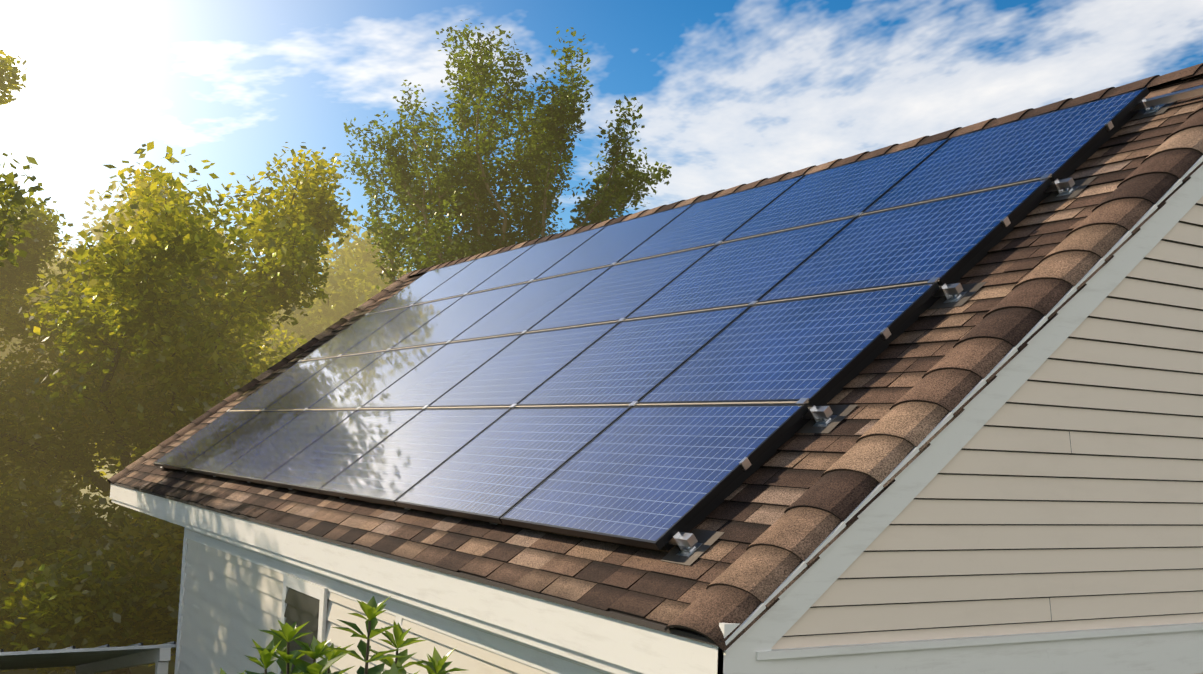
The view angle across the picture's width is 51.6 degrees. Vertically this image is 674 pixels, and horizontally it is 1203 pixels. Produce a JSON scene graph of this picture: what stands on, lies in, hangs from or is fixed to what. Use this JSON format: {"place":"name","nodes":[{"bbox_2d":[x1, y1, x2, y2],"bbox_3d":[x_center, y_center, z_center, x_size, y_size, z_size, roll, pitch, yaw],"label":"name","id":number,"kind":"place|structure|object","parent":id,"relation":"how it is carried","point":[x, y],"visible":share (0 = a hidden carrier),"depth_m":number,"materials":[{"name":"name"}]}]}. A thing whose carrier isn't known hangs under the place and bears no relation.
{"place":"outdoors","nodes":[
{"label":"outdoors","id":0,"kind":"place"},
{"bbox_2d":[0,152,50,266],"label":"tree","id":1,"kind":"object","parent":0,"point":[17,198],"depth_m":15.18,"materials":[{"name":"green plant"}]},
{"bbox_2d":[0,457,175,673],"bbox_3d":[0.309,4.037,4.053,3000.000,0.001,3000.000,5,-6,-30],"label":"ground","id":2,"kind":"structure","parent":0,"point":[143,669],"depth_m":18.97,"materials":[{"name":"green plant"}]},
{"bbox_2d":[0,50,72,309],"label":"tree","id":3,"kind":"object","parent":2,"relation":"on","point":[41,228],"depth_m":21.84,"materials":[{"name":"green plant"}]},
{"bbox_2d":[0,418,102,517],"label":"tree","id":4,"kind":"object","parent":2,"relation":"on","point":[69,495],"visible":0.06,"depth_m":22.88,"materials":[{"name":"green plant"}]},
{"bbox_2d":[0,244,103,498],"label":"tree","id":5,"kind":"object","parent":2,"relation":"on","point":[7,350],"depth_m":36.58,"materials":[{"name":"green plant"}]},
{"bbox_2d":[0,467,171,587],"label":"bush","id":6,"kind":"object","parent":2,"relation":"on","point":[17,518],"depth_m":18.49,"materials":[{"name":"green plant"}]},
{"bbox_2d":[0,506,184,673],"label":"bush","id":7,"kind":"object","parent":2,"relation":"on","point":[124,594],"depth_m":16.20,"materials":[{"name":"green plant"}]},
{"bbox_2d":[75,648,170,673],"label":"carport frame","id":8,"kind":"object","parent":2,"relation":"on","point":[160,658],"visible":1,"depth_m":12.89,"materials":[{"name":"grey metal"}]},
{"bbox_2d":[0,641,175,669],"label":"metal carport roof","id":9,"kind":"structure","parent":8,"relation":"on","point":[37,657],"depth_m":12.24,"materials":[{"name":"grey metal"}]},
{"bbox_2d":[40,177,220,273],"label":"tree","id":10,"kind":"object","parent":2,"relation":"on","point":[96,237],"depth_m":43.76,"materials":[{"name":"plant"}]},
{"bbox_2d":[0,141,357,522],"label":"tree","id":11,"kind":"object","parent":2,"relation":"on","point":[185,279],"depth_m":19.11,"materials":[{"name":"green plant"}]},
{"bbox_2d":[48,318,310,470],"bbox_3d":[-9.450,2.621,29.638,7.716,6.551,7.015,5,-6,-30],"label":"tree","id":12,"kind":"object","parent":2,"relation":"on","point":[287,351],"depth_m":28.41,"materials":[{"name":"green plant"}]},
{"bbox_2d":[81,183,323,309],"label":"tree","id":13,"kind":"object","parent":2,"relation":"on","point":[104,208],"depth_m":48.79,"materials":[{"name":"plant"}]},
{"bbox_2d":[246,215,417,363],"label":"tree","id":14,"kind":"object","parent":2,"relation":"on","point":[348,296],"depth_m":41.79,"materials":[{"name":"green plant"}]},
{"bbox_2d":[220,596,465,673],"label":"shrub","id":15,"kind":"object","parent":2,"relation":"on","point":[436,663],"depth_m":5.69,"materials":[{"name":"green plant"}]},
{"bbox_2d":[178,529,605,673],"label":"wall siding","id":16,"kind":"object","parent":2,"relation":"on","point":[232,606],"visible":0.25,"depth_m":9.80,"materials":[{"name":"white paint"}]},
{"bbox_2d":[278,573,327,673],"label":"window","id":17,"kind":"structure","parent":16,"relation":"in","point":[304,601],"depth_m":8.62,"materials":[{"name":"black"}]},
{"bbox_2d":[338,19,671,289],"bbox_3d":[-2.701,-0.553,28.939,5.513,13.281,8.258,13,-12,-64],"label":"tree","id":18,"kind":"object","parent":2,"relation":"on","point":[465,199],"depth_m":28.86,"materials":[{"name":"green plant"}]},
{"bbox_2d":[110,155,1202,673],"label":"house trim","id":19,"kind":"structure","parent":2,"relation":"on","point":[596,643],"depth_m":5.28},
{"bbox_2d":[114,154,1202,633],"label":"roof deck","id":20,"kind":"structure","parent":19,"relation":"on","point":[828,534],"depth_m":4.91,"materials":[{"name":"brown"}]},
{"bbox_2d":[109,482,720,645],"bbox_3d":[-2.719,1.400,9.587,0.030,0.020,12.300,5,-6,-30],"label":"drip edge","id":21,"kind":"object","parent":20,"relation":"attached to","point":[673,631],"visible":0.9,"depth_m":5.87,"materials":[{"name":"grey"}]},
{"bbox_2d":[107,63,1202,653],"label":"ridge cap shingles","id":22,"kind":"object","parent":20,"relation":"on","point":[749,581],"visible":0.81,"depth_m":5.18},
{"bbox_2d":[115,73,1202,635],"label":"roof shingles","id":23,"kind":"object","parent":20,"relation":"on","point":[641,581],"visible":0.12,"depth_m":5.88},
{"bbox_2d":[160,85,1202,565],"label":"solar racking","id":24,"kind":"object","parent":20,"relation":"on","point":[694,545],"visible":0.17,"depth_m":6.31,"materials":[{"name":"silver metal"}]},
{"bbox_2d":[153,87,1149,549],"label":"solar panels","id":25,"kind":"object","parent":24,"relation":"on","point":[653,477],"visible":0.88,"depth_m":7.62,"materials":[{"name":"blue glass"}]},
{"bbox_2d":[552,110,1138,550],"bbox_3d":[-0.932,0.065,10.268,3.072,2.438,9.953,5,-6,-30],"label":"panel frame","id":26,"kind":"object","parent":24,"relation":"attached to","point":[824,400],"depth_m":5.81,"materials":[{"name":"black"}]},
{"bbox_2d":[772,196,1202,673],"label":"gable siding","id":27,"kind":"object","parent":19,"relation":"attached to","point":[1062,490],"visible":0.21,"depth_m":5.33,"materials":[{"name":"beige plastic"}]},
{"bbox_2d":[0,0,1202,288],"label":"sky","id":28,"kind":"structure","parent":0,"point":[732,93],"materials":[{"name":"blue"}]}
]}

